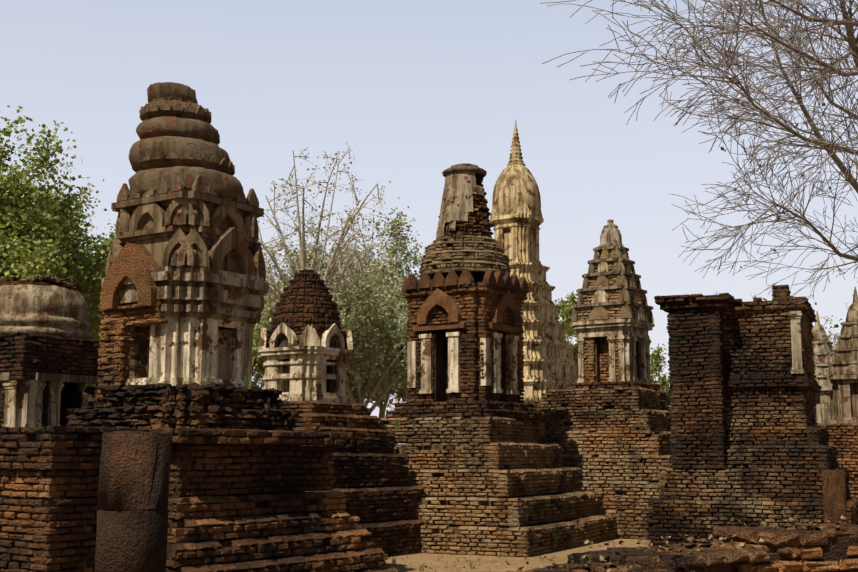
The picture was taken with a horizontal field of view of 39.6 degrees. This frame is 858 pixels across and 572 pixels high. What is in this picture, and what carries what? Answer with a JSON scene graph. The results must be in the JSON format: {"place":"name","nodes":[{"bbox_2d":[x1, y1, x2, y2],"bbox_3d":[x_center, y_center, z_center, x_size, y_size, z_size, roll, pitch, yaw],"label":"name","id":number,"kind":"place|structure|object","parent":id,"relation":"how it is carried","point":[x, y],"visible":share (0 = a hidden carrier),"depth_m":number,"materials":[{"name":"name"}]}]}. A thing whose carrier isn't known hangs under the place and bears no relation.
{"place":"outdoors","nodes":[
{"label":"outdoors","id":0,"kind":"place"},
{"bbox_2d":[0,0,857,416],"label":"sky","id":1,"kind":"structure","parent":0,"point":[416,90],"materials":[{"name":"blue"}]},
{"bbox_2d":[382,455,668,571],"bbox_3d":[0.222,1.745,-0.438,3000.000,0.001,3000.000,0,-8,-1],"label":"ground","id":2,"kind":"structure","parent":0,"point":[415,560],"depth_m":20.11,"materials":[{"name":"beige sand"}]},
{"bbox_2d":[0,105,115,339],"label":"green tree","id":3,"kind":"object","parent":2,"relation":"on","point":[34,242],"visible":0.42,"depth_m":45.03,"materials":[{"name":"green plant"}]},
{"bbox_2d":[0,426,174,571],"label":"brick wall","id":4,"kind":"structure","parent":2,"relation":"on","point":[49,479],"depth_m":12.71,"materials":[{"name":"brick"}]},
{"bbox_2d":[0,276,102,427],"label":"ruined stupa","id":5,"kind":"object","parent":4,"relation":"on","point":[49,355],"visible":0.31,"depth_m":20.44,"materials":[{"name":"brick"}]},
{"bbox_2d":[94,431,172,571],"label":"laterite column","id":6,"kind":"structure","parent":2,"relation":"on","point":[132,506],"depth_m":9.41,"materials":[{"name":"stone"}]},
{"bbox_2d":[69,213,294,384],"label":"green tree","id":7,"kind":"object","parent":2,"relation":"on","point":[105,241],"visible":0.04,"depth_m":60.89,"materials":[{"name":"green plant"}]},
{"bbox_2d":[65,82,399,571],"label":"temple tower","id":8,"kind":"structure","parent":2,"relation":"on","point":[184,289],"depth_m":15.13,"materials":[{"name":"brick"}]},
{"bbox_2d":[252,241,328,388],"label":"green tree","id":9,"kind":"object","parent":2,"relation":"on","point":[255,353],"visible":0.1,"depth_m":58.09,"materials":[{"name":"green plant"}]},
{"bbox_2d":[257,143,393,319],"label":"pale tree","id":10,"kind":"object","parent":2,"relation":"on","point":[328,275],"visible":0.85,"depth_m":49.50,"materials":[{"name":"grey plant"}]},
{"bbox_2d":[255,245,408,415],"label":"grey tree","id":11,"kind":"object","parent":2,"relation":"on","point":[371,313],"visible":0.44,"depth_m":54.23,"materials":[{"name":"green plant"}]},
{"bbox_2d":[252,203,419,410],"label":"grey tree","id":12,"kind":"object","parent":2,"relation":"on","point":[358,247],"depth_m":67.47,"materials":[{"name":"green plant"}]},
{"bbox_2d":[258,269,442,556],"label":"stupa","id":13,"kind":"structure","parent":2,"relation":"on","point":[307,351],"depth_m":21.67,"materials":[{"name":"brick"}]},
{"bbox_2d":[316,197,425,417],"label":"grey tree","id":14,"kind":"object","parent":2,"relation":"on","point":[396,234],"visible":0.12,"depth_m":61.88,"materials":[{"name":"green plant"}]},
{"bbox_2d":[382,283,477,402],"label":"grey tree","id":15,"kind":"object","parent":2,"relation":"on","point":[403,385],"depth_m":75.60,"materials":[{"name":"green plant"}]},
{"bbox_2d":[201,273,757,570],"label":"weeds and dry grass","id":16,"kind":"object","parent":2,"relation":"on","point":[531,400],"visible":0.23,"depth_m":18.66,"materials":[{"name":"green plant"}]},
{"bbox_2d":[356,163,616,556],"bbox_3d":[0.470,1.329,24.838,5.556,7.868,5.531,-4,-9,26],"label":"stupa","id":17,"kind":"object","parent":2,"relation":"on","point":[488,476],"visible":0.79,"depth_m":23.80,"materials":[{"name":"brick"}]},
{"bbox_2d":[490,120,598,455],"bbox_3d":[2.765,0.808,37.069,5.241,12.306,5.245,-5,-10,34],"label":"stupa","id":18,"kind":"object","parent":2,"relation":"on","point":[516,218],"visible":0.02,"depth_m":36.72,"materials":[{"name":"stone"}]},
{"bbox_2d":[554,291,577,363],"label":"green tree","id":19,"kind":"object","parent":2,"relation":"on","point":[565,312],"visible":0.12,"depth_m":54.20,"materials":[{"name":"green plant"}]},
{"bbox_2d":[530,219,676,539],"bbox_3d":[4.285,2.075,28.837,5.846,7.509,5.837,-4,-9,28],"label":"stupa","id":20,"kind":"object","parent":2,"relation":"on","point":[610,408],"visible":0.6,"depth_m":27.74,"materials":[{"name":"brick"}]},
{"bbox_2d":[387,515,857,571],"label":"dry leaf litter","id":21,"kind":"object","parent":2,"relation":"on","point":[698,538],"visible":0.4,"depth_m":9.51,"materials":[{"name":"brown plant"}]},
{"bbox_2d":[650,343,671,455],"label":"green tree","id":22,"kind":"object","parent":2,"relation":"on","point":[655,367],"visible":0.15,"depth_m":59.82,"materials":[{"name":"green plant"}]},
{"bbox_2d":[507,524,857,571],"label":"laterite wall","id":23,"kind":"structure","parent":2,"relation":"on","point":[825,548],"depth_m":9.46,"materials":[{"name":"stone"}]},
{"bbox_2d":[540,0,857,369],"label":"bare tree","id":24,"kind":"object","parent":2,"relation":"on","point":[831,148],"visible":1,"depth_m":14.46,"materials":[{"name":"grey plant"}]},
{"bbox_2d":[648,285,857,546],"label":"ruined brick structure","id":25,"kind":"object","parent":2,"relation":"on","point":[749,446],"visible":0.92,"depth_m":22.92,"materials":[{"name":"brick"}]},
{"bbox_2d":[811,311,833,423],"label":"chedi","id":26,"kind":"structure","parent":2,"relation":"on","point":[822,357],"depth_m":33.46,"materials":[{"name":"stone"}]},
{"bbox_2d":[822,470,846,525],"bbox_3d":[6.340,3.646,18.572,0.333,1.532,0.350,0,-8,-1],"label":"post","id":27,"kind":"object","parent":2,"relation":"on","point":[834,495],"visible":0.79,"depth_m":18.50,"materials":[{"name":"stone"}]},
{"bbox_2d":[815,287,857,496],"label":"chedi","id":28,"kind":"structure","parent":2,"relation":"on","point":[842,428],"depth_m":29.49,"materials":[{"name":"brick"}]},
{"bbox_2d":[821,295,852,348],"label":"grey tree","id":29,"kind":"object","parent":2,"relation":"on","point":[829,336],"depth_m":74.92,"materials":[{"name":"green plant"}]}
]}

